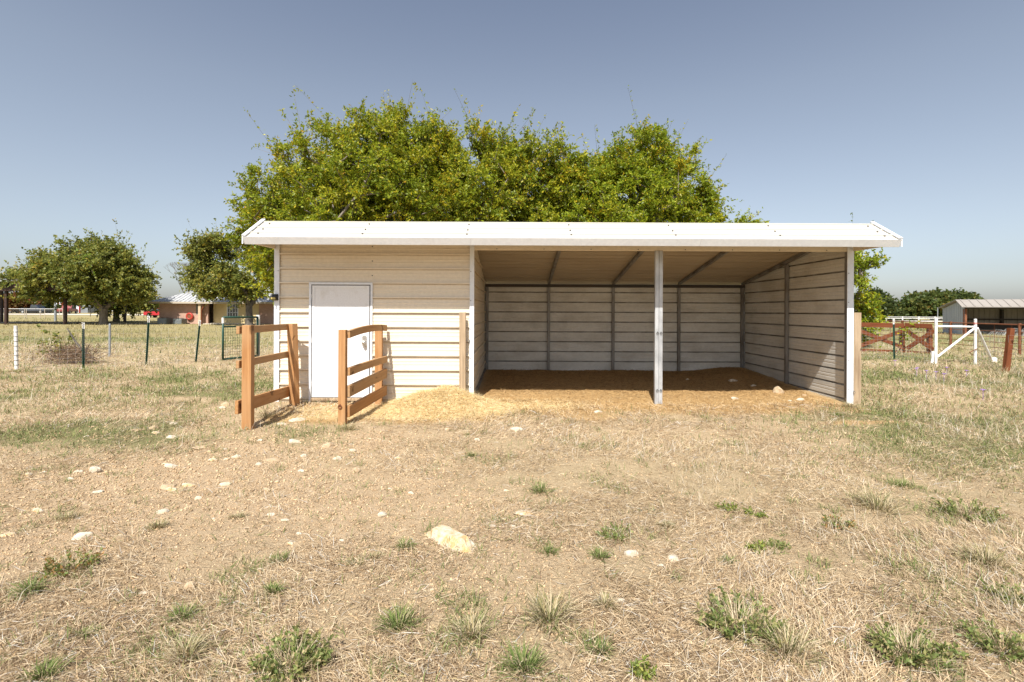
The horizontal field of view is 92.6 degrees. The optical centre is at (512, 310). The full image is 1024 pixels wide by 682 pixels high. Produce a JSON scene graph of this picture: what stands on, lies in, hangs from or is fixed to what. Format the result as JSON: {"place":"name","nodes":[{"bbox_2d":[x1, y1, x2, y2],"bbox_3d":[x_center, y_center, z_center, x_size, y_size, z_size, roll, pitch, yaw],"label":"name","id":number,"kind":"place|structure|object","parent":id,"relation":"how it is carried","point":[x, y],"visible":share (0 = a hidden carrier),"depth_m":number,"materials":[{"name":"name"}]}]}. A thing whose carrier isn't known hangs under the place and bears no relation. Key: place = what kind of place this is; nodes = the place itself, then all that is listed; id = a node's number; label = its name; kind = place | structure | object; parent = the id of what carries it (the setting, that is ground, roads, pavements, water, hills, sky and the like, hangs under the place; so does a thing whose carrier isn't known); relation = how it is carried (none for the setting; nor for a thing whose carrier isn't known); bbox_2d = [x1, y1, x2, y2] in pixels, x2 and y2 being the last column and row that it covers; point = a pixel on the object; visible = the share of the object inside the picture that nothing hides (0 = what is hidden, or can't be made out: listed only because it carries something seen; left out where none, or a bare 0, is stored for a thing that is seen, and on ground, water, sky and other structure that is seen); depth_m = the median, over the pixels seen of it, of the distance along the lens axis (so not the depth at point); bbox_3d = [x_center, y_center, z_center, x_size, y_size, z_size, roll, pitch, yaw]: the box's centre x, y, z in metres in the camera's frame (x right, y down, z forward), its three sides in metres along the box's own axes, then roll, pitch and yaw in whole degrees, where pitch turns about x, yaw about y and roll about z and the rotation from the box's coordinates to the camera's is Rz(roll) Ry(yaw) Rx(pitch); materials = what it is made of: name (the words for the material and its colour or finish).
{"place":"outdoors","nodes":[
{"label":"outdoors","id":0,"kind":"place"},
{"bbox_2d":[13,314,142,314],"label":"road","id":1,"kind":"structure","parent":0,"point":[61,314],"depth_m":91.98,"materials":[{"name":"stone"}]},
{"bbox_2d":[0,322,156,323],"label":"driveway","id":2,"kind":"structure","parent":0,"point":[72,322],"depth_m":51.96,"materials":[{"name":"stone"}]},
{"bbox_2d":[0,311,1023,681],"bbox_3d":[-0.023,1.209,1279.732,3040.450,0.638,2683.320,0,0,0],"label":"ground","id":3,"kind":"structure","parent":0,"point":[600,471],"depth_m":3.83,"materials":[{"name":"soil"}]},
{"bbox_2d":[0,387,32,393],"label":"weed","id":4,"kind":"object","parent":3,"relation":"on","point":[21,390],"visible":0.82,"depth_m":8.54,"materials":[{"name":"green plant"}]},
{"bbox_2d":[9,292,41,312],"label":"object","id":5,"kind":"object","parent":3,"relation":"on","point":[13,305],"visible":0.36,"depth_m":102.69,"materials":[{"name":"green plant"}]},
{"bbox_2d":[4,570,67,601],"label":"grass tuft","id":6,"kind":"object","parent":3,"relation":"on","point":[34,586],"visible":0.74,"depth_m":2.59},
{"bbox_2d":[19,305,52,312],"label":"parked pickup","id":7,"kind":"object","parent":3,"relation":"on","point":[36,308],"visible":0.8,"depth_m":102.15,"materials":[{"name":"paint"}]},
{"bbox_2d":[9,309,62,318],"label":"rail fence","id":8,"kind":"object","parent":3,"relation":"on","point":[59,313],"visible":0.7,"depth_m":69.99,"materials":[{"name":"white paint"}]},
{"bbox_2d":[15,651,80,681],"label":"grass tuft","id":9,"kind":"object","parent":3,"relation":"on","point":[51,665],"visible":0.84,"depth_m":2.01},
{"bbox_2d":[36,299,74,312],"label":"oak tree","id":10,"kind":"object","parent":3,"relation":"on","point":[48,305],"visible":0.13,"depth_m":106.92,"materials":[{"name":"green plant"}]},
{"bbox_2d":[54,299,61,320],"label":"basketball hoop","id":11,"kind":"object","parent":3,"relation":"on","point":[55,313],"visible":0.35,"depth_m":57.92,"materials":[{"name":"white metal"}]},
{"bbox_2d":[0,280,126,324],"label":"open carport","id":12,"kind":"object","parent":3,"relation":"on","point":[4,309],"visible":0.33,"depth_m":45.58,"materials":[{"name":"brown wood"}]},
{"bbox_2d":[8,546,121,585],"bbox_3d":[-2.508,1.437,2.777,0.556,0.126,0.417,0,0,0],"label":"weed","id":13,"kind":"object","parent":3,"relation":"on","point":[75,564],"visible":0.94,"depth_m":2.80,"materials":[{"name":"green plant"}]},
{"bbox_2d":[57,305,77,313],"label":"parked pickup","id":14,"kind":"object","parent":3,"relation":"on","point":[71,308],"visible":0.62,"depth_m":99.57,"materials":[{"name":"red paint"}]},
{"bbox_2d":[47,509,89,525],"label":"grass tuft","id":15,"kind":"object","parent":3,"relation":"on","point":[68,515],"visible":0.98,"depth_m":3.49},
{"bbox_2d":[20,324,124,366],"bbox_3d":[-12.010,1.054,13.371,2.684,1.401,1.798,0,0,0],"label":"brush heap","id":16,"kind":"object","parent":3,"relation":"on","point":[65,353],"visible":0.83,"depth_m":13.34,"materials":[{"name":"brown plant"}]},
{"bbox_2d":[0,218,162,324],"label":"mulberry tree","id":17,"kind":"object","parent":3,"relation":"on","point":[103,276],"visible":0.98,"depth_m":45.02,"materials":[{"name":"green plant"}]},
{"bbox_2d":[71,532,92,539],"bbox_3d":[-2.816,1.482,3.204,0.103,0.056,0.097,0,0,-2],"label":"stone","id":18,"kind":"object","parent":3,"relation":"on","point":[81,535],"visible":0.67,"depth_m":3.20,"materials":[{"name":"white stone"}]},
{"bbox_2d":[68,623,106,639],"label":"grass tuft","id":19,"kind":"object","parent":3,"relation":"on","point":[84,630],"visible":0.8,"depth_m":2.26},
{"bbox_2d":[81,305,96,312],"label":"metal hut","id":20,"kind":"object","parent":3,"relation":"on","point":[85,310],"visible":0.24,"depth_m":112.00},
{"bbox_2d":[89,466,101,472],"bbox_3d":[-3.843,1.469,4.499,0.117,0.078,0.079,-3,-2,13],"label":"stone","id":21,"kind":"object","parent":3,"relation":"on","point":[93,469],"visible":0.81,"depth_m":4.48,"materials":[{"name":"white stone"}]},
{"bbox_2d":[108,324,110,355],"bbox_3d":[-12.760,1.021,15.489,0.061,1.233,0.064,0,0,0],"label":"pipe post","id":22,"kind":"object","parent":3,"relation":"on","point":[109,345],"visible":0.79,"depth_m":15.46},
{"bbox_2d":[75,285,164,321],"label":"mulberry tree","id":23,"kind":"object","parent":3,"relation":"on","point":[117,312],"visible":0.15,"depth_m":56.78,"materials":[{"name":"green plant"}]},
{"bbox_2d":[0,316,272,368],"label":"wire fence","id":24,"kind":"object","parent":3,"relation":"on","point":[16,355],"visible":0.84,"depth_m":12.49,"materials":[{"name":"metal"}]},
{"bbox_2d":[143,309,158,317],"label":"parked car","id":25,"kind":"object","parent":3,"relation":"on","point":[154,314],"visible":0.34,"depth_m":77.04,"materials":[{"name":"red paint"}]},
{"bbox_2d":[140,518,175,533],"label":"grass tuft","id":26,"kind":"object","parent":3,"relation":"on","point":[159,525],"visible":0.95,"depth_m":3.33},
{"bbox_2d":[157,318,171,323],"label":"air conditioner","id":27,"kind":"object","parent":3,"relation":"on","point":[164,320],"visible":0.93,"depth_m":48.60,"materials":[{"name":"grey metal"}]},
{"bbox_2d":[159,483,176,489],"bbox_3d":[-2.887,1.477,4.104,0.144,0.050,0.123,4,-3,7],"label":"stone","id":28,"kind":"object","parent":3,"relation":"on","point":[163,486],"visible":0.77,"depth_m":4.08,"materials":[{"name":"beige stone"}]},
{"bbox_2d":[164,262,189,292],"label":"bare tree","id":29,"kind":"object","parent":3,"relation":"on","point":[177,269],"visible":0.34,"depth_m":64.59,"materials":[{"name":"grey plant"}]},
{"bbox_2d":[173,318,186,323],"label":"air conditioner","id":30,"kind":"object","parent":3,"relation":"on","point":[179,321],"visible":0.91,"depth_m":48.80,"materials":[{"name":"grey metal"}]},
{"bbox_2d":[157,598,205,628],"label":"grass tuft","id":31,"kind":"object","parent":3,"relation":"on","point":[178,612],"visible":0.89,"depth_m":2.40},
{"bbox_2d":[143,626,220,678],"bbox_3d":[-1.424,1.449,2.097,0.346,0.144,0.338,0,0,0],"label":"grass tuft","id":32,"kind":"object","parent":3,"relation":"on","point":[188,654],"visible":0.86,"depth_m":2.12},
{"bbox_2d":[183,581,196,589],"bbox_3d":[-1.750,1.501,2.657,0.061,0.057,0.051,-3,0,-16],"label":"stone","id":33,"kind":"object","parent":3,"relation":"on","point":[189,583],"visible":0.63,"depth_m":2.64,"materials":[{"name":"beige stone"}]},
{"bbox_2d":[148,285,273,323],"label":"brick house","id":34,"kind":"structure","parent":3,"relation":"on","point":[180,305],"depth_m":50.00,"materials":[{"name":"brick"}]},
{"bbox_2d":[227,304,237,315],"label":"window","id":35,"kind":"structure","parent":34,"relation":"in","point":[234,312],"depth_m":50.16,"materials":[{"name":"white glass"}]},
{"bbox_2d":[170,218,273,324],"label":"mulberry tree","id":36,"kind":"object","parent":3,"relation":"on","point":[208,284],"visible":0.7,"depth_m":45.22,"materials":[{"name":"green plant"}]},
{"bbox_2d":[225,510,251,519],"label":"grass tuft","id":37,"kind":"object","parent":3,"relation":"on","point":[240,514],"visible":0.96,"depth_m":3.51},
{"bbox_2d":[256,315,259,355],"bbox_3d":[-7.985,0.894,15.341,0.101,1.525,0.106,0,0,0],"label":"gate post","id":38,"kind":"object","parent":3,"relation":"on","point":[258,338],"visible":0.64,"depth_m":15.32,"materials":[{"name":"metal"}]},
{"bbox_2d":[222,316,258,359],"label":"gate","id":39,"kind":"structure","parent":38,"relation":"attached to","point":[256,339],"depth_m":14.29,"materials":[{"name":"green metal"}]},
{"bbox_2d":[254,407,278,418],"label":"grass tuft","id":40,"kind":"object","parent":3,"relation":"on","point":[264,414],"visible":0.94,"depth_m":6.72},
{"bbox_2d":[235,324,299,429],"bbox_3d":[-3.360,0.928,6.849,0.208,1.499,1.718,0,0,-4],"label":"wooden rail stub","id":41,"kind":"object","parent":3,"relation":"on","point":[248,403],"visible":0.92,"depth_m":6.54,"materials":[{"name":"brown wood"}]},
{"bbox_2d":[259,579,286,597],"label":"grass tuft","id":42,"kind":"object","parent":3,"relation":"on","point":[268,588],"visible":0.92,"depth_m":2.61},
{"bbox_2d":[263,547,294,563],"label":"grass tuft","id":43,"kind":"object","parent":3,"relation":"on","point":[286,555],"visible":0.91,"depth_m":2.95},
{"bbox_2d":[237,623,366,681],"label":"weed","id":44,"kind":"object","parent":3,"relation":"on","point":[316,656],"visible":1,"depth_m":2.05,"materials":[{"name":"green plant"}]},
{"bbox_2d":[332,418,361,430],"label":"grass tuft","id":45,"kind":"object","parent":3,"relation":"on","point":[345,426],"visible":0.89,"depth_m":6.08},
{"bbox_2d":[338,324,386,424],"bbox_3d":[-2.148,0.943,7.053,0.167,1.476,1.589,0,0,4],"label":"wooden rail stub","id":46,"kind":"object","parent":3,"relation":"on","point":[376,396],"visible":0.93,"depth_m":6.67,"materials":[{"name":"brown wood"}]},
{"bbox_2d":[366,548,385,561],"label":"grass tuft","id":47,"kind":"object","parent":3,"relation":"on","point":[374,553],"visible":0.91,"depth_m":2.98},
{"bbox_2d":[359,599,428,637],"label":"grass tuft","id":48,"kind":"object","parent":3,"relation":"on","point":[394,617],"visible":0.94,"depth_m":2.33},
{"bbox_2d":[216,81,585,302],"bbox_3d":[-3.632,-3.047,17.308,12.950,9.459,7.932,0,0,0],"label":"elm tree","id":49,"kind":"object","parent":3,"relation":"on","point":[400,175],"visible":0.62,"depth_m":15.83,"materials":[{"name":"green plant"}]},
{"bbox_2d":[394,534,420,552],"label":"grass tuft","id":50,"kind":"object","parent":3,"relation":"on","point":[401,543],"visible":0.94,"depth_m":3.10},
{"bbox_2d":[348,383,534,424],"bbox_3d":[-0.999,1.347,7.162,2.850,0.514,1.688,0,0,0],"label":"straw heap","id":51,"kind":"object","parent":3,"relation":"on","point":[445,401],"visible":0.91,"depth_m":7.14,"materials":[{"name":"yellow plant"}]},
{"bbox_2d":[426,525,474,552],"bbox_3d":[-0.401,1.487,3.170,0.187,0.115,0.462,-5,1,-44],"label":"boulder","id":52,"kind":"object","parent":3,"relation":"on","point":[446,532],"visible":0.81,"depth_m":3.11,"materials":[{"name":"yellow stone"}]},
{"bbox_2d":[459,312,465,391],"bbox_3d":[-0.796,0.805,7.780,0.100,1.562,0.090,0,0,0],"label":"wooden post","id":53,"kind":"object","parent":3,"relation":"on","point":[462,349],"visible":0.7,"depth_m":7.74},
{"bbox_2d":[442,603,508,652],"bbox_3d":[-0.189,1.434,2.228,0.317,0.128,0.316,0,0,-35],"label":"grass tuft","id":54,"kind":"object","parent":3,"relation":"on","point":[473,625],"visible":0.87,"depth_m":2.24,"materials":[{"name":"plant"}]},
{"bbox_2d":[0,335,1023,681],"bbox_3d":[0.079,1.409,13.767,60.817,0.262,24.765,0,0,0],"label":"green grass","id":55,"kind":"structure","parent":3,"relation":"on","point":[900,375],"depth_m":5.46,"materials":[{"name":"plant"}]},
{"bbox_2d":[0,369,1023,681],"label":"soil crumbs","id":56,"kind":"object","parent":3,"relation":"on","point":[148,489],"visible":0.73,"depth_m":3.64,"materials":[{"name":"soil"}]},
{"bbox_2d":[514,509,533,515],"bbox_3d":[0.082,1.483,3.596,0.156,0.029,0.132,2,-7,2],"label":"stone","id":57,"kind":"object","parent":3,"relation":"on","point":[521,512],"visible":0.87,"depth_m":3.56,"materials":[{"name":"yellow stone"}]},
{"bbox_2d":[483,632,565,681],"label":"grass tuft","id":58,"kind":"object","parent":3,"relation":"on","point":[528,663],"visible":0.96,"depth_m":2.02,"materials":[{"name":"plant"}]},
{"bbox_2d":[527,476,559,495],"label":"grass tuft","id":59,"kind":"object","parent":3,"relation":"on","point":[541,488],"visible":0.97,"depth_m":4.04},
{"bbox_2d":[538,542,559,555],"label":"grass tuft","id":60,"kind":"object","parent":3,"relation":"on","point":[551,552],"visible":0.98,"depth_m":3.01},
{"bbox_2d":[501,584,602,637],"bbox_3d":[0.205,1.435,2.347,0.543,0.192,0.429,0,0,29],"label":"grass tuft","id":61,"kind":"object","parent":3,"relation":"on","point":[543,607],"visible":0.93,"depth_m":2.38,"materials":[{"name":"plant"}]},
{"bbox_2d":[263,366,865,423],"bbox_3d":[0.988,1.403,8.945,8.838,0.311,5.328,0,0,0],"label":"straw bedding","id":62,"kind":"object","parent":3,"relation":"on","point":[554,406],"visible":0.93,"depth_m":8.50,"materials":[{"name":"yellow plant"}]},
{"bbox_2d":[241,219,902,403],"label":"loafing shed","id":63,"kind":"structure","parent":3,"relation":"on","point":[775,300],"depth_m":7.92,"materials":[{"name":"beige metal"}]},
{"bbox_2d":[311,285,369,396],"bbox_3d":[-2.785,0.493,7.860,0.937,1.805,0.111,0,0,0],"label":"door","id":64,"kind":"structure","parent":63,"relation":"in","point":[335,308],"depth_m":7.90,"materials":[{"name":"white paint"}]},
{"bbox_2d":[584,544,615,564],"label":"grass tuft","id":65,"kind":"object","parent":3,"relation":"on","point":[599,553],"visible":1,"depth_m":2.96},
{"bbox_2d":[584,630,618,665],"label":"grass tuft","id":66,"kind":"object","parent":3,"relation":"on","point":[603,647],"visible":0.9,"depth_m":2.14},
{"bbox_2d":[588,590,625,612],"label":"grass tuft","id":67,"kind":"object","parent":3,"relation":"on","point":[605,597],"visible":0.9,"depth_m":2.47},
{"bbox_2d":[589,521,635,542],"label":"weed","id":68,"kind":"object","parent":3,"relation":"on","point":[615,534],"visible":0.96,"depth_m":3.26,"materials":[{"name":"green plant"}]},
{"bbox_2d":[624,550,638,556],"bbox_3d":[0.726,1.492,3.003,0.093,0.052,0.082,7,-10,-21],"label":"stone","id":69,"kind":"object","parent":3,"relation":"on","point":[630,553],"visible":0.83,"depth_m":2.98,"materials":[{"name":"white stone"}]},
{"bbox_2d":[625,654,656,680],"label":"weed","id":70,"kind":"object","parent":3,"relation":"on","point":[638,668],"visible":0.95,"depth_m":2.00,"materials":[{"name":"green plant"}]},
{"bbox_2d":[525,85,769,222],"bbox_3d":[4.684,-3.073,18.315,9.653,9.552,6.074,0,0,0],"label":"elm tree","id":71,"kind":"object","parent":3,"relation":"on","point":[647,181],"visible":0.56,"depth_m":17.14,"materials":[{"name":"green plant"}]},
{"bbox_2d":[656,519,678,528],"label":"grass tuft","id":72,"kind":"object","parent":3,"relation":"on","point":[669,524],"visible":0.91,"depth_m":3.40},
{"bbox_2d":[667,555,678,561],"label":"stone","id":73,"kind":"object","parent":3,"relation":"on","point":[673,557],"visible":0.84,"depth_m":2.95,"materials":[{"name":"white stone"}]},
{"bbox_2d":[713,500,739,511],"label":"weed","id":74,"kind":"object","parent":3,"relation":"on","point":[732,507],"visible":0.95,"depth_m":3.69,"materials":[{"name":"green plant"}]},
{"bbox_2d":[718,553,737,564],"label":"grass tuft","id":75,"kind":"object","parent":3,"relation":"on","point":[728,558],"visible":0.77,"depth_m":2.92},
{"bbox_2d":[676,585,810,665],"bbox_3d":[1.086,1.448,2.285,0.644,0.154,0.530,0,0,38],"label":"weed","id":76,"kind":"object","parent":3,"relation":"on","point":[719,620],"visible":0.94,"depth_m":2.30,"materials":[{"name":"green plant"}]},
{"bbox_2d":[744,540,766,554],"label":"weed","id":77,"kind":"object","parent":3,"relation":"on","point":[760,543],"visible":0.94,"depth_m":3.06,"materials":[{"name":"green plant"}]},
{"bbox_2d":[742,506,768,518],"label":"weed","id":78,"kind":"object","parent":3,"relation":"on","point":[758,514],"visible":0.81,"depth_m":3.59,"materials":[{"name":"green plant"}]},
{"bbox_2d":[764,537,790,550],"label":"weed","id":79,"kind":"object","parent":3,"relation":"on","point":[783,544],"visible":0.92,"depth_m":3.13,"materials":[{"name":"green plant"}]},
{"bbox_2d":[772,386,784,393],"bbox_3d":[4.796,1.463,8.832,0.211,0.196,0.180,-1,8,-24],"label":"stone","id":80,"kind":"object","parent":3,"relation":"on","point":[777,389],"visible":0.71,"depth_m":8.78,"materials":[{"name":"beige stone"}]},
{"bbox_2d":[736,610,845,679],"bbox_3d":[1.202,1.442,2.154,0.458,0.186,0.455,0,0,0],"label":"grass tuft","id":81,"kind":"object","parent":3,"relation":"on","point":[785,647],"visible":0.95,"depth_m":2.15,"materials":[{"name":"plant"}]},
{"bbox_2d":[813,513,857,532],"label":"weed","id":82,"kind":"object","parent":3,"relation":"on","point":[848,523],"visible":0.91,"depth_m":3.40,"materials":[{"name":"green plant"}]},
{"bbox_2d":[835,398,864,408],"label":"grass tuft","id":83,"kind":"object","parent":3,"relation":"on","point":[850,405],"visible":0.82,"depth_m":7.57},
{"bbox_2d":[853,313,860,403],"bbox_3d":[5.571,0.822,7.950,0.120,1.585,0.100,0,0,0],"label":"wooden post","id":84,"kind":"object","parent":3,"relation":"on","point":[857,362],"visible":0.66,"depth_m":7.90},
{"bbox_2d":[848,213,890,347],"bbox_3d":[14.226,-1.157,21.323,3.979,6.247,3.975,0,0,0],"label":"elm tree","id":85,"kind":"object","parent":3,"relation":"on","point":[870,305],"visible":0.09,"depth_m":20.16,"materials":[{"name":"green plant"}]},
{"bbox_2d":[827,479,922,524],"bbox_3d":[2.714,1.387,3.660,0.742,0.240,0.582,0,0,0],"label":"grass tuft","id":86,"kind":"object","parent":3,"relation":"on","point":[885,502],"visible":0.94,"depth_m":3.66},
{"bbox_2d":[860,286,903,321],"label":"oak tree","id":87,"kind":"object","parent":3,"relation":"on","point":[889,307],"visible":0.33,"depth_m":76.01,"materials":[{"name":"green plant"}]},
{"bbox_2d":[861,322,933,353],"bbox_3d":[14.199,1.100,18.364,2.546,1.305,0.576,0,0,38],"label":"crossbuck fence","id":88,"kind":"object","parent":3,"relation":"on","point":[928,337],"visible":0.6,"depth_m":18.24,"materials":[{"name":"wood"}]},
{"bbox_2d":[897,320,925,350],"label":"creeping vine","id":89,"kind":"object","parent":88,"relation":"hanging from","point":[907,328],"visible":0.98,"depth_m":17.94,"materials":[{"name":"green plant"}]},
{"bbox_2d":[877,477,924,490],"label":"grass tuft","id":90,"kind":"object","parent":3,"relation":"on","point":[900,482],"visible":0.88,"depth_m":4.20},
{"bbox_2d":[846,615,975,681],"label":"weed","id":91,"kind":"object","parent":3,"relation":"on","point":[888,638],"visible":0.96,"depth_m":2.10,"materials":[{"name":"green plant"}]},
{"bbox_2d":[885,316,942,322],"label":"white rail fence","id":92,"kind":"object","parent":3,"relation":"on","point":[918,318],"visible":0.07,"depth_m":57.96,"materials":[{"name":"paint"}]},
{"bbox_2d":[896,290,940,320],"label":"oak tree","id":93,"kind":"object","parent":3,"relation":"on","point":[918,304],"visible":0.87,"depth_m":90.67,"materials":[{"name":"green plant"}]},
{"bbox_2d":[914,287,956,320],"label":"oak tree","id":94,"kind":"object","parent":3,"relation":"on","point":[946,296],"visible":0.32,"depth_m":92.20,"materials":[{"name":"green plant"}]},
{"bbox_2d":[861,320,1023,354],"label":"rusty pipe fence","id":95,"kind":"object","parent":3,"relation":"on","point":[1019,338],"visible":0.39,"depth_m":19.62,"materials":[{"name":"metal"}]},
{"bbox_2d":[861,318,1023,369],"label":"wire fence","id":96,"kind":"object","parent":3,"relation":"on","point":[894,349],"visible":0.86,"depth_m":14.58,"materials":[{"name":"grey metal"}]},
{"bbox_2d":[931,318,996,363],"bbox_3d":[13.551,0.988,14.417,2.629,1.551,0.587,0,0,-17],"label":"pipe brace","id":97,"kind":"object","parent":3,"relation":"on","point":[975,329],"visible":0.84,"depth_m":14.27,"materials":[{"name":"white paint"}]},
{"bbox_2d":[918,494,1012,526],"bbox_3d":[3.359,1.466,3.633,0.710,0.110,0.605,0,0,0],"label":"weed","id":98,"kind":"object","parent":3,"relation":"on","point":[983,510],"visible":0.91,"depth_m":3.61,"materials":[{"name":"green plant"}]},
{"bbox_2d":[951,287,982,299],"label":"oak tree","id":99,"kind":"object","parent":3,"relation":"on","point":[963,295],"visible":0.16,"depth_m":94.18,"materials":[{"name":"green plant"}]},
{"bbox_2d":[938,299,1023,333],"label":"open front barn","id":100,"kind":"structure","parent":3,"relation":"on","point":[1005,311],"depth_m":35.09,"materials":[{"name":"grey metal"}]},
{"bbox_2d":[947,536,1023,578],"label":"grass tuft","id":101,"kind":"object","parent":3,"relation":"on","point":[990,555],"visible":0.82,"depth_m":2.89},
{"bbox_2d":[948,614,1023,663],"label":"weed","id":102,"kind":"object","parent":3,"relation":"on","point":[991,643],"visible":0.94,"depth_m":2.16,"materials":[{"name":"green plant"}]},
{"bbox_2d":[971,575,1023,608],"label":"grass tuft","id":103,"kind":"object","parent":3,"relation":"on","point":[1016,589],"visible":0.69,"depth_m":2.55,"materials":[{"name":"green plant"}]},
{"bbox_2d":[980,365,1022,376],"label":"grass tuft","id":104,"kind":"object","parent":3,"relation":"on","point":[1001,371],"visible":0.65,"depth_m":11.66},
{"bbox_2d":[1001,328,1014,372],"bbox_3d":[12.400,1.074,12.248,0.115,1.290,0.100,9,-2,1],"label":"leaning post","id":105,"kind":"object","parent":3,"relation":"on","point":[1008,347],"visible":0.72,"depth_m":12.22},
{"bbox_2d":[0,317,1023,340],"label":"pasture grass","id":106,"kind":"structure","parent":0,"point":[163,330],"depth_m":35.17,"materials":[{"name":"plant"}]},
{"bbox_2d":[0,0,1023,300],"label":"sky","id":107,"kind":"structure","parent":0,"point":[906,117],"materials":[{"name":"blue"}]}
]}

